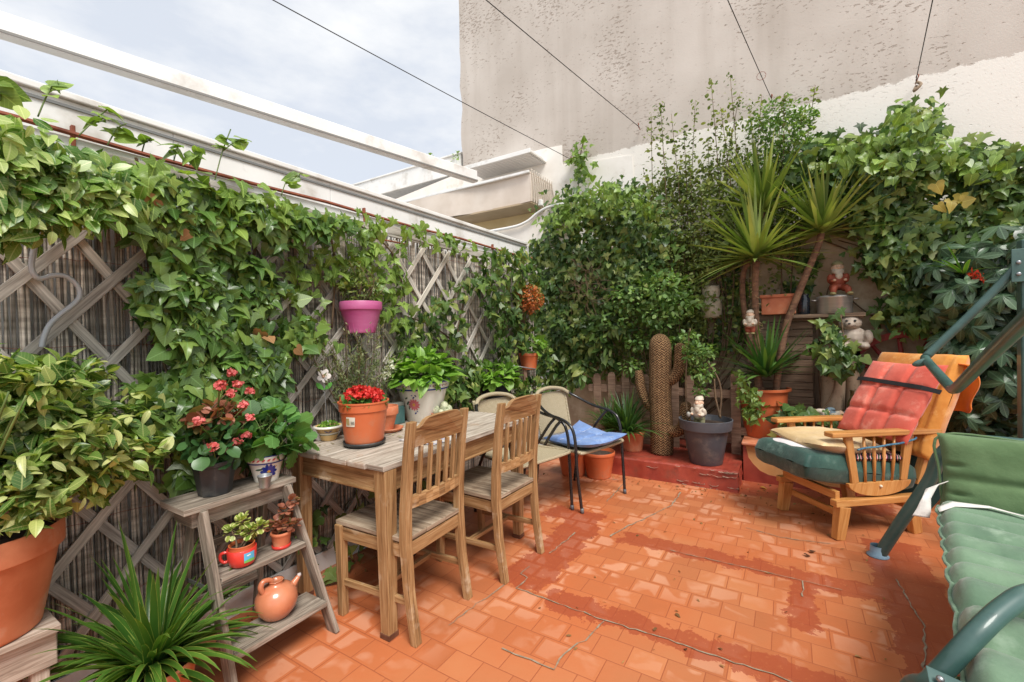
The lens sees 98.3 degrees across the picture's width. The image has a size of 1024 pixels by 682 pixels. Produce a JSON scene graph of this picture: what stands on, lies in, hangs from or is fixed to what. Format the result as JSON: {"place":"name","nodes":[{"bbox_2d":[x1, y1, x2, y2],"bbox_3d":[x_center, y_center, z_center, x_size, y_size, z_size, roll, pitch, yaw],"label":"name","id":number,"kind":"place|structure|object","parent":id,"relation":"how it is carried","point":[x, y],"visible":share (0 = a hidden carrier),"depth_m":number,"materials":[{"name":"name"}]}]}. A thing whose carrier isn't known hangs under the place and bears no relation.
{"place":"outdoors","nodes":[
{"label":"outdoors","id":0,"kind":"place"},
{"bbox_2d":[0,0,461,183],"label":"sky","id":1,"kind":"structure","parent":0,"point":[263,49],"materials":[{"name":"white"}]},
{"bbox_2d":[0,11,477,182],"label":"awning beam","id":2,"kind":"structure","parent":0,"point":[35,36],"depth_m":2.42,"materials":[{"name":"white metal"}]},
{"bbox_2d":[195,446,959,681],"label":"floor","id":3,"kind":"structure","parent":0,"point":[818,631],"depth_m":2.10,"materials":[{"name":"tile"}]},
{"bbox_2d":[0,609,60,681],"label":"wooden crate","id":4,"kind":"object","parent":3,"relation":"on","point":[19,660],"visible":0.71,"depth_m":1.33,"materials":[{"name":"brown wood"}]},
{"bbox_2d":[0,511,65,646],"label":"terracotta pot","id":5,"kind":"object","parent":4,"relation":"on","point":[27,564],"visible":0.73,"depth_m":1.29,"materials":[{"name":"ceramic"}]},
{"bbox_2d":[0,343,173,538],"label":"variegated shrub","id":6,"kind":"object","parent":5,"relation":"on","point":[47,442],"visible":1,"depth_m":1.32,"materials":[{"name":"green plant"}]},
{"bbox_2d":[96,643,198,681],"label":"terracotta pot","id":7,"kind":"object","parent":3,"relation":"on","point":[184,665],"visible":0.14,"depth_m":1.49,"materials":[{"name":"ceramic"}]},
{"bbox_2d":[21,521,275,681],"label":"strap leaf plant","id":8,"kind":"object","parent":7,"relation":"in","point":[157,637],"visible":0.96,"depth_m":1.49,"materials":[{"name":"plant"}]},
{"bbox_2d":[160,473,339,681],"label":"step ladder","id":9,"kind":"object","parent":3,"relation":"on","point":[191,511],"visible":0.64,"depth_m":1.77,"materials":[{"name":"grey wood"}]},
{"bbox_2d":[147,448,196,497],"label":"ivy","id":10,"kind":"object","parent":9,"relation":"on","point":[178,478],"visible":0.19,"depth_m":1.78,"materials":[{"name":"green plant"}]},
{"bbox_2d":[190,455,234,497],"bbox_3d":[-1.191,0.542,1.773,0.146,0.135,0.146,-1,1,32],"label":"black pot","id":11,"kind":"object","parent":9,"relation":"on","point":[212,481],"visible":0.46,"depth_m":1.72,"materials":[{"name":"plastic"}]},
{"bbox_2d":[174,368,259,470],"bbox_3d":[-1.181,0.316,1.783,0.292,0.418,0.290,-1,1,32],"label":"kalanchoe","id":12,"kind":"object","parent":11,"relation":"on","point":[226,448],"visible":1,"depth_m":1.73,"materials":[{"name":"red plant"}]},
{"bbox_2d":[218,538,256,568],"bbox_3d":[-1.055,0.828,1.718,0.104,0.082,0.117,-1,1,32],"label":"red mug pot","id":13,"kind":"object","parent":9,"relation":"on","point":[240,557],"visible":0.96,"depth_m":1.69,"materials":[{"name":"ceramic"}]},
{"bbox_2d":[222,511,268,547],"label":"jade plant","id":14,"kind":"object","parent":13,"relation":"on","point":[240,517],"visible":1,"depth_m":1.73,"materials":[{"name":"green plant"}]},
{"bbox_2d":[247,453,284,482],"bbox_3d":[-1.069,0.546,1.927,0.151,0.117,0.148,-1,1,32],"label":"painted ceramic pot","id":15,"kind":"object","parent":9,"relation":"on","point":[272,464],"visible":0.64,"depth_m":1.88,"materials":[{"name":"ceramic"}]},
{"bbox_2d":[231,396,319,468],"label":"geranium","id":16,"kind":"object","parent":15,"relation":"in","point":[269,442],"visible":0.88,"depth_m":1.93,"materials":[{"name":"green plant"}]},
{"bbox_2d":[254,572,300,621],"bbox_3d":[-0.966,1.038,1.812,0.160,0.175,0.160,-1,1,-9],"label":"clay water jug","id":17,"kind":"object","parent":9,"relation":"on","point":[276,597],"visible":1,"depth_m":1.76,"materials":[{"name":"ceramic"}]},
{"bbox_2d":[270,529,290,550],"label":"terracotta pot","id":18,"kind":"object","parent":9,"relation":"on","point":[281,541],"visible":0.87,"depth_m":1.83,"materials":[{"name":"ceramic"}]},
{"bbox_2d":[264,493,302,534],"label":"red succulent","id":19,"kind":"object","parent":18,"relation":"on","point":[283,519],"visible":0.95,"depth_m":1.86,"materials":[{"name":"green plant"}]},
{"bbox_2d":[0,222,535,681],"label":"reed screen","id":20,"kind":"object","parent":3,"relation":"on","point":[86,577],"visible":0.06,"depth_m":1.82,"materials":[{"name":"wood"}]},
{"bbox_2d":[0,226,195,675],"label":"lattice panel","id":21,"kind":"object","parent":20,"relation":"attached to","point":[18,267],"visible":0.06,"depth_m":1.66,"materials":[{"name":"grey wood"}]},
{"bbox_2d":[28,232,82,346],"bbox_3d":[-1.591,-0.217,1.545,0.017,0.478,0.135,-1,1,32],"label":"garden hose","id":22,"kind":"object","parent":21,"relation":"hanging from","point":[53,320],"visible":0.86,"depth_m":1.53,"materials":[{"name":"grey"}]},
{"bbox_2d":[0,110,531,258],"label":"fence top rail","id":23,"kind":"object","parent":20,"relation":"attached to","point":[72,132],"visible":0.55,"depth_m":1.94,"materials":[{"name":"metal"}]},
{"bbox_2d":[23,125,527,265],"bbox_3d":[-1.170,-0.725,2.359,0.030,0.102,5.200,-1,1,32],"label":"fence cap board","id":24,"kind":"object","parent":23,"relation":"attached to","point":[394,231],"visible":0.2,"depth_m":2.30,"materials":[{"name":"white wood"}]},
{"bbox_2d":[0,76,309,264],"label":"heart leaf creeper","id":25,"kind":"object","parent":24,"relation":"hanging from","point":[51,191],"visible":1,"depth_m":1.39,"materials":[{"name":"plant"}]},
{"bbox_2d":[204,235,375,595],"bbox_3d":[-1.125,0.278,2.391,0.024,1.822,1.016,-1,1,32],"label":"lattice panel","id":26,"kind":"object","parent":20,"relation":"attached to","point":[275,566],"visible":0.17,"depth_m":2.46,"materials":[{"name":"grey wood"}]},
{"bbox_2d":[83,147,358,475],"bbox_3d":[-1.199,-0.047,2.040,0.324,1.380,1.309,-1,1,32],"label":"climbing ivy","id":27,"kind":"object","parent":26,"relation":"attached to","point":[204,299],"visible":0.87,"depth_m":1.83,"materials":[{"name":"green plant"}]},
{"bbox_2d":[339,300,381,332],"bbox_3d":[-0.871,-0.135,2.555,0.236,0.180,0.236,-1,1,32],"label":"magenta pot","id":28,"kind":"object","parent":26,"relation":"hanging from","point":[359,315],"visible":0.92,"depth_m":2.47,"materials":[{"name":"plastic"}]},
{"bbox_2d":[335,252,385,300],"bbox_3d":[-0.877,-0.347,2.561,0.256,0.309,0.290,-1,1,-9],"label":"rosemary","id":29,"kind":"object","parent":28,"relation":"on","point":[367,294],"visible":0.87,"depth_m":2.51,"materials":[{"name":"green plant"}]},
{"bbox_2d":[277,206,478,353],"bbox_3d":[-0.722,-0.388,2.894,0.186,0.898,1.666,-1,1,32],"label":"climbing ivy","id":30,"kind":"object","parent":26,"relation":"attached to","point":[300,299],"visible":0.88,"depth_m":2.65,"materials":[{"name":"green plant"}]},
{"bbox_2d":[379,238,531,409],"bbox_3d":[-0.318,0.074,3.688,0.024,1.551,2.002,-1,1,32],"label":"lattice panel","id":31,"kind":"object","parent":20,"relation":"attached to","point":[420,302],"visible":0.16,"depth_m":3.35,"materials":[{"name":"grey wood"}]},
{"bbox_2d":[392,267,487,411],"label":"climbing ivy","id":32,"kind":"object","parent":31,"relation":"attached to","point":[458,390],"visible":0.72,"depth_m":3.29,"materials":[{"name":"green plant"}]},
{"bbox_2d":[482,379,510,399],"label":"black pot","id":33,"kind":"object","parent":31,"relation":"attached to","point":[501,388],"visible":0.2,"depth_m":3.65,"materials":[{"name":"plastic"}]},
{"bbox_2d":[473,358,521,391],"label":"hydrangea","id":34,"kind":"object","parent":33,"relation":"in","point":[488,377],"visible":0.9,"depth_m":3.65,"materials":[{"name":"green plant"}]},
{"bbox_2d":[52,470,510,681],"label":"white skirting board","id":35,"kind":"object","parent":3,"relation":"on","point":[326,558],"visible":0.2,"depth_m":2.11,"materials":[{"name":"metal"}]},
{"bbox_2d":[294,480,464,584],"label":"ivy","id":36,"kind":"object","parent":3,"relation":"on","point":[318,519],"visible":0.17,"depth_m":2.37,"materials":[{"name":"green plant"}]},
{"bbox_2d":[334,407,472,647],"bbox_3d":[-0.506,0.794,2.112,0.508,0.950,0.422,-1,1,30],"label":"wooden chair","id":37,"kind":"object","parent":3,"relation":"on","point":[424,518],"visible":0.98,"depth_m":2.01,"materials":[{"name":"brown wood"}]},
{"bbox_2d":[292,410,523,641],"bbox_3d":[-0.490,0.886,2.546,0.679,0.750,1.260,-1,1,32],"label":"dining table","id":38,"kind":"object","parent":3,"relation":"on","point":[377,470],"visible":0.52,"depth_m":2.06,"materials":[{"name":"brown wood"}]},
{"bbox_2d":[308,317,418,402],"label":"grey green herb","id":39,"kind":"object","parent":38,"relation":"on","point":[346,382],"visible":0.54,"depth_m":2.49,"materials":[{"name":"green plant"}]},
{"bbox_2d":[343,436,385,448],"bbox_3d":[-0.742,0.509,2.229,0.208,0.024,0.208,-1,1,32],"label":"black saucer","id":40,"kind":"object","parent":38,"relation":"on","point":[364,446],"visible":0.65,"depth_m":2.15,"materials":[{"name":"plastic"}]},
{"bbox_2d":[337,398,388,444],"bbox_3d":[-0.744,0.406,2.227,0.248,0.215,0.248,-1,1,32],"label":"terracotta pot","id":41,"kind":"object","parent":40,"relation":"on","point":[362,423],"visible":0.84,"depth_m":2.14,"materials":[{"name":"ceramic"}]},
{"bbox_2d":[340,385,388,410],"bbox_3d":[-0.745,0.293,2.223,0.236,0.148,0.256,-1,1,32],"label":"red kalanchoe","id":42,"kind":"object","parent":41,"relation":"in","point":[357,394],"visible":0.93,"depth_m":2.17,"materials":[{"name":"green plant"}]},
{"bbox_2d":[395,376,449,421],"bbox_3d":[-0.578,0.375,2.871,0.362,0.266,0.362,-1,1,32],"label":"painted ceramic pot","id":43,"kind":"object","parent":38,"relation":"on","point":[417,409],"visible":0.54,"depth_m":2.75,"materials":[{"name":"ceramic"}]},
{"bbox_2d":[378,343,467,398],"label":"hydrangea","id":44,"kind":"object","parent":43,"relation":"in","point":[437,369],"visible":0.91,"depth_m":2.75,"materials":[{"name":"green plant"}]},
{"bbox_2d":[435,394,544,584],"bbox_3d":[-0.123,0.778,2.565,0.508,0.950,0.422,-1,1,34],"label":"wooden chair","id":45,"kind":"object","parent":3,"relation":"on","point":[496,489],"visible":0.92,"depth_m":2.44,"materials":[{"name":"brown wood"}]},
{"bbox_2d":[472,392,573,511],"bbox_3d":[0.041,0.817,3.238,0.595,0.845,0.590,-2,1,-43],"label":"wicker armchair","id":46,"kind":"object","parent":3,"relation":"on","point":[546,453],"visible":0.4,"depth_m":3.27,"materials":[{"name":"beige wicker"}]},
{"bbox_2d":[519,271,527,469],"bbox_3d":[0.116,0.271,4.193,0.065,1.901,0.042,-2,1,-36],"label":"fence post","id":47,"kind":"object","parent":3,"relation":"on","point":[524,374],"visible":0.13,"depth_m":4.18,"materials":[{"name":"brown wood"}]},
{"bbox_2d":[473,246,557,396],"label":"climbing ivy","id":48,"kind":"object","parent":47,"relation":"attached to","point":[496,300],"visible":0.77,"depth_m":3.88,"materials":[{"name":"green plant"}]},
{"bbox_2d":[516,283,544,331],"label":"orange bract plant","id":49,"kind":"object","parent":48,"relation":"attached to","point":[532,306],"visible":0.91,"depth_m":4.01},
{"bbox_2d":[559,453,585,476],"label":"terracotta pot","id":50,"kind":"object","parent":3,"relation":"on","point":[563,460],"visible":0.29,"depth_m":3.95,"materials":[{"name":"ceramic"}]},
{"bbox_2d":[532,386,626,513],"bbox_3d":[0.501,0.802,3.541,0.595,0.845,0.590,-2,1,-43],"label":"wicker armchair","id":51,"kind":"object","parent":3,"relation":"on","point":[554,404],"visible":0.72,"depth_m":3.61,"materials":[{"name":"beige wicker"}]},
{"bbox_2d":[543,420,625,447],"bbox_3d":[0.568,0.741,3.459,0.460,0.120,0.473,-2,1,-43],"label":"blue seat cushion","id":52,"kind":"object","parent":51,"relation":"on","point":[588,436],"visible":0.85,"depth_m":3.39,"materials":[{"name":"fabric"}]},
{"bbox_2d":[531,303,640,397],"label":"leafy bush","id":53,"kind":"object","parent":3,"relation":"on","point":[566,370],"visible":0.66,"depth_m":4.67,"materials":[{"name":"green plant"}]},
{"bbox_2d":[584,448,614,479],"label":"terracotta pot","id":54,"kind":"object","parent":3,"relation":"on","point":[599,465],"visible":0.78,"depth_m":3.86,"materials":[{"name":"ceramic"}]},
{"bbox_2d":[612,438,743,492],"bbox_3d":[1.562,1.110,4.179,1.121,0.171,0.974,-1,1,32],"label":"planter step","id":55,"kind":"object","parent":3,"relation":"on","point":[677,467],"visible":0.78,"depth_m":3.79,"materials":[{"name":"red paint"}]},
{"bbox_2d":[623,428,644,451],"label":"terracotta pot","id":56,"kind":"object","parent":55,"relation":"on","point":[633,445],"visible":0.56,"depth_m":4.13,"materials":[{"name":"ceramic"}]},
{"bbox_2d":[580,388,672,442],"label":"agapanthus","id":57,"kind":"object","parent":56,"relation":"in","point":[629,419],"visible":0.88,"depth_m":4.07,"materials":[{"name":"green plant"}]},
{"bbox_2d":[598,267,705,377],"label":"rose bush","id":58,"kind":"object","parent":55,"relation":"on","point":[663,299],"visible":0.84,"depth_m":4.25,"materials":[{"name":"green plant"}]},
{"bbox_2d":[635,334,690,455],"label":"straw cactus","id":59,"kind":"object","parent":55,"relation":"on","point":[664,377],"visible":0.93,"depth_m":3.98,"materials":[{"name":"wicker"}]},
{"bbox_2d":[588,372,746,454],"bbox_3d":[1.514,0.654,4.310,1.630,0.749,0.040,-1,1,32],"label":"picket fence","id":60,"kind":"object","parent":55,"relation":"on","point":[735,437],"visible":0.45,"depth_m":4.25,"materials":[{"name":"brown wood"}]},
{"bbox_2d":[679,414,732,466],"bbox_3d":[1.649,0.845,3.766,0.428,0.374,0.428,-1,1,32],"label":"grey pot","id":61,"kind":"object","parent":55,"relation":"on","point":[706,441],"visible":0.94,"depth_m":3.64,"materials":[{"name":"plastic"}]},
{"bbox_2d":[686,395,706,422],"bbox_3d":[1.549,0.589,3.707,0.154,0.262,0.126,-1,1,32],"label":"garden gnome","id":62,"kind":"object","parent":61,"relation":"on","point":[698,412],"visible":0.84,"depth_m":3.68,"materials":[{"name":"ceramic"}]},
{"bbox_2d":[679,328,721,420],"bbox_3d":[1.602,0.295,3.775,0.344,0.812,0.270,-1,1,32],"label":"rose cane","id":63,"kind":"object","parent":61,"relation":"on","point":[704,353],"visible":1,"depth_m":3.77,"materials":[{"name":"green plant"}]},
{"bbox_2d":[449,478,926,681],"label":"floor crack mortar","id":64,"kind":"object","parent":3,"relation":"on","point":[922,663],"visible":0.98,"depth_m":1.96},
{"bbox_2d":[563,217,951,460],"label":"garden wall","id":65,"kind":"structure","parent":3,"relation":"on","point":[866,292],"depth_m":4.09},
{"bbox_2d":[589,153,807,383],"bbox_3d":[1.775,-0.652,4.341,2.182,2.233,0.397,-1,1,32],"label":"climbing shrub","id":66,"kind":"object","parent":65,"relation":"attached to","point":[709,180],"visible":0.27,"depth_m":4.29,"materials":[{"name":"green plant"}]},
{"bbox_2d":[528,174,685,365],"bbox_3d":[0.749,-0.658,4.561,1.908,2.118,0.742,-1,1,32],"label":"climbing ivy","id":67,"kind":"object","parent":66,"relation":"attached to","point":[553,321],"visible":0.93,"depth_m":4.52,"materials":[{"name":"green plant"}]},
{"bbox_2d":[557,257,618,325],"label":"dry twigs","id":68,"kind":"object","parent":67,"relation":"attached to","point":[575,285],"visible":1,"depth_m":4.42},
{"bbox_2d":[700,285,722,317],"bbox_3d":[1.953,-0.372,4.306,0.237,0.320,0.200,-2,1,-23],"label":"stoneware jar","id":69,"kind":"object","parent":65,"relation":"attached to","point":[718,302],"visible":0.57,"depth_m":4.22,"materials":[{"name":"ceramic"}]},
{"bbox_2d":[691,240,923,364],"bbox_3d":[2.557,-0.335,4.002,1.813,1.122,0.215,-1,1,32],"label":"climbing ivy","id":70,"kind":"object","parent":65,"relation":"attached to","point":[809,286],"visible":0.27,"depth_m":4.03,"materials":[{"name":"green plant"}]},
{"bbox_2d":[782,86,1023,353],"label":"climbing ivy","id":71,"kind":"object","parent":65,"relation":"attached to","point":[979,185],"visible":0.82,"depth_m":3.30,"materials":[{"name":"green plant"}]},
{"bbox_2d":[741,436,856,495],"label":"plinth","id":72,"kind":"structure","parent":3,"relation":"on","point":[755,469],"depth_m":3.71,"materials":[{"name":"paint"}]},
{"bbox_2d":[736,386,791,438],"bbox_3d":[2.239,0.628,3.951,0.448,0.430,0.448,-1,1,32],"label":"terracotta pot","id":73,"kind":"object","parent":72,"relation":"on","point":[773,398],"visible":0.45,"depth_m":3.79,"materials":[{"name":"ceramic"}]},
{"bbox_2d":[731,369,771,430],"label":"trailing ivy","id":74,"kind":"object","parent":73,"relation":"hanging from","point":[752,398],"visible":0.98,"depth_m":3.75,"materials":[{"name":"green plant"}]},
{"bbox_2d":[704,316,814,379],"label":"young yucca","id":75,"kind":"object","parent":73,"relation":"in","point":[765,363],"visible":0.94,"depth_m":3.71,"materials":[{"name":"green plant"}]},
{"bbox_2d":[681,128,840,389],"bbox_3d":[2.188,-0.674,3.885,1.304,2.316,1.417,-1,1,32],"label":"yucca","id":76,"kind":"object","parent":73,"relation":"in","point":[753,243],"visible":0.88,"depth_m":3.77,"materials":[{"name":"green plant"}]},
{"bbox_2d":[739,137,914,389],"bbox_3d":[2.624,-0.559,3.671,1.326,2.069,1.119,-1,1,-10],"label":"yucca","id":77,"kind":"object","parent":73,"relation":"in","point":[823,212],"visible":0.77,"depth_m":3.59,"materials":[{"name":"green plant"}]},
{"bbox_2d":[747,314,813,423],"bbox_3d":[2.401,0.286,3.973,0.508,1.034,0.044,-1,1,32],"label":"slatted cabinet","id":78,"kind":"object","parent":72,"relation":"on","point":[804,382],"visible":0.25,"depth_m":3.88,"materials":[{"name":"brown wood"}]},
{"bbox_2d":[760,293,795,314],"bbox_3d":[2.381,-0.324,3.952,0.285,0.176,0.195,-1,1,32],"label":"terracotta trough","id":79,"kind":"object","parent":78,"relation":"on","point":[779,304],"visible":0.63,"depth_m":3.89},
{"bbox_2d":[765,402,819,437],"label":"ivy","id":80,"kind":"object","parent":72,"relation":"on","point":[788,410],"visible":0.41,"depth_m":3.62,"materials":[{"name":"green plant"}]},
{"bbox_2d":[820,366,845,428],"bbox_3d":[2.664,0.442,3.680,0.181,0.744,0.169,-1,1,32],"label":"log","id":81,"kind":"object","parent":72,"relation":"on","point":[837,401],"visible":0.27,"depth_m":3.62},
{"bbox_2d":[838,316,872,349],"bbox_3d":[2.800,-0.074,3.627,0.250,0.304,0.240,-1,1,32],"label":"ceramic bear","id":82,"kind":"object","parent":81,"relation":"on","point":[853,330],"visible":0.66,"depth_m":3.58},
{"bbox_2d":[755,352,969,540],"bbox_3d":[2.292,0.645,2.932,1.137,1.103,0.577,-1,1,-7],"label":"pine armchair","id":83,"kind":"object","parent":3,"relation":"on","point":[883,481],"visible":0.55,"depth_m":2.73,"materials":[{"name":"brown wood"}]},
{"bbox_2d":[771,426,889,453],"bbox_3d":[2.079,0.653,2.924,0.496,0.136,0.494,-1,1,-7],"label":"beige cushion","id":84,"kind":"object","parent":83,"relation":"on","point":[815,437],"visible":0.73,"depth_m":2.80,"materials":[{"name":"fabric"}]},
{"bbox_2d":[837,361,948,444],"bbox_3d":[2.510,0.387,2.929,0.314,0.475,0.563,-1,1,-7],"label":"red cushion","id":85,"kind":"object","parent":83,"relation":"attached to","point":[886,395],"visible":0.91,"depth_m":2.89,"materials":[{"name":"fabric"}]},
{"bbox_2d":[952,363,980,412],"bbox_3d":[2.809,0.279,2.813,0.100,0.349,0.290,-1,1,-7],"label":"orange cloth","id":86,"kind":"object","parent":83,"relation":"on","point":[965,398],"visible":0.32,"depth_m":2.75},
{"bbox_2d":[860,357,877,384],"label":"grey beam","id":87,"kind":"structure","parent":3,"relation":"on","point":[862,373],"depth_m":3.66,"materials":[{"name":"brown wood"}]},
{"bbox_2d":[793,312,865,408],"bbox_3d":[2.703,0.226,3.815,0.520,0.915,0.300,-1,1,32],"label":"wooden shelf","id":88,"kind":"object","parent":87,"relation":"attached to","point":[815,382],"visible":0.29,"depth_m":3.88,"materials":[{"name":"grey wood"}]},
{"bbox_2d":[811,294,858,313],"bbox_3d":[2.724,-0.312,3.738,0.286,0.162,0.259,-1,1,-9],"label":"saucepan","id":89,"kind":"object","parent":88,"relation":"on","point":[828,304],"visible":0.91,"depth_m":3.64,"materials":[{"name":"metal"}]},
{"bbox_2d":[827,260,853,294],"bbox_3d":[2.732,-0.530,3.694,0.161,0.307,0.203,-1,1,24],"label":"garden gnome","id":90,"kind":"object","parent":89,"relation":"on","point":[839,280],"visible":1,"depth_m":3.69,"materials":[{"name":"ceramic"}]},
{"bbox_2d":[855,331,929,368],"bbox_3d":[3.192,0.321,3.595,0.800,0.800,0.100,-1,1,32],"label":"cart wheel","id":91,"kind":"object","parent":87,"relation":"attached to","point":[884,337],"visible":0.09,"depth_m":3.62,"materials":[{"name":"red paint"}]},
{"bbox_2d":[866,239,1023,681],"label":"garden swing","id":92,"kind":"object","parent":3,"relation":"on","point":[979,510],"visible":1,"depth_m":1.70,"materials":[{"name":"green fabric"}]},
{"bbox_2d":[910,224,1023,437],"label":"schefflera","id":93,"kind":"object","parent":3,"relation":"on","point":[994,401],"visible":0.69,"depth_m":2.91,"materials":[{"name":"green plant"}]},
{"bbox_2d":[921,244,1000,283],"bbox_3d":[3.057,-0.520,2.990,0.416,0.293,0.454,-2,1,-24],"label":"bromeliad","id":94,"kind":"object","parent":93,"relation":"attached to","point":[965,268],"visible":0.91,"depth_m":2.97,"materials":[{"name":"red plant"}]},
{"bbox_3d":[2.642,0.908,3.590,0.460,0.532,0.200,-1,1,32],"label":"plank ledge","id":95,"kind":"object","parent":3,"relation":"on","visible":0},
{"bbox_2d":[801,306,871,408],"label":"ivy","id":96,"kind":"object","parent":95,"relation":"on","point":[835,358],"visible":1,"depth_m":3.51,"materials":[{"name":"green plant"}]},
{"bbox_2d":[743,92,820,170],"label":"bushy tuft","id":97,"kind":"object","parent":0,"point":[776,121],"visible":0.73,"depth_m":3.87,"materials":[{"name":"green plant"}]},
{"label":"ground","id":98,"kind":"structure","parent":0,"visible":0},
{"bbox_2d":[0,69,528,680],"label":"neighbour parapet","id":99,"kind":"structure","parent":98,"relation":"on","point":[66,109],"depth_m":2.02,"materials":[{"name":"white concrete"}]},
{"bbox_2d":[459,0,1023,436],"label":"rendered building","id":100,"kind":"structure","parent":98,"relation":"on","point":[636,61],"depth_m":4.46,"materials":[{"name":"paint"}]},
{"bbox_2d":[351,151,462,198],"bbox_3d":[-2.742,-2.500,7.802,5.180,0.317,0.620,-1,1,32],"label":"neighbour canopy","id":101,"kind":"object","parent":100,"relation":"attached to","point":[400,183],"visible":0.3,"depth_m":6.80,"materials":[{"name":"white metal"}]},
{"bbox_2d":[403,169,553,223],"bbox_3d":[-0.982,-1.733,6.044,3.236,0.376,0.679,-1,1,32],"label":"folded awning","id":102,"kind":"object","parent":100,"relation":"attached to","point":[510,195],"visible":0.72,"depth_m":5.32,"materials":[{"name":"fabric"}]},
{"bbox_2d":[473,199,568,247],"bbox_3d":[-0.964,-1.302,5.894,3.921,0.624,0.476,-1,1,32],"label":"arched canopy","id":103,"kind":"object","parent":102,"relation":"attached to","point":[520,227],"visible":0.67,"depth_m":5.02,"materials":[{"name":"fabric"}]},
{"bbox_2d":[464,148,545,178],"bbox_3d":[-0.088,-2.195,5.514,0.960,0.051,0.419,-1,1,32],"label":"neighbour canopy","id":104,"kind":"object","parent":100,"relation":"attached to","point":[511,162],"visible":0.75,"depth_m":5.43,"materials":[{"name":"white metal"}]},
{"bbox_2d":[397,145,633,252],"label":"white party wall","id":105,"kind":"structure","parent":100,"relation":"attached to","point":[556,171],"depth_m":5.34,"materials":[{"name":"paint"}]},
{"bbox_2d":[564,136,598,186],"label":"ivy sprig","id":106,"kind":"object","parent":105,"relation":"attached to","point":[577,159],"visible":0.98,"depth_m":5.09,"materials":[{"name":"green plant"}]},
{"bbox_2d":[623,72,821,413],"bbox_3d":[1.962,-0.787,4.298,1.754,3.345,0.621,-1,1,32],"label":"tall shrub","id":107,"kind":"object","parent":100,"relation":"attached to","point":[729,314],"visible":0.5,"depth_m":4.22,"materials":[{"name":"green plant"}]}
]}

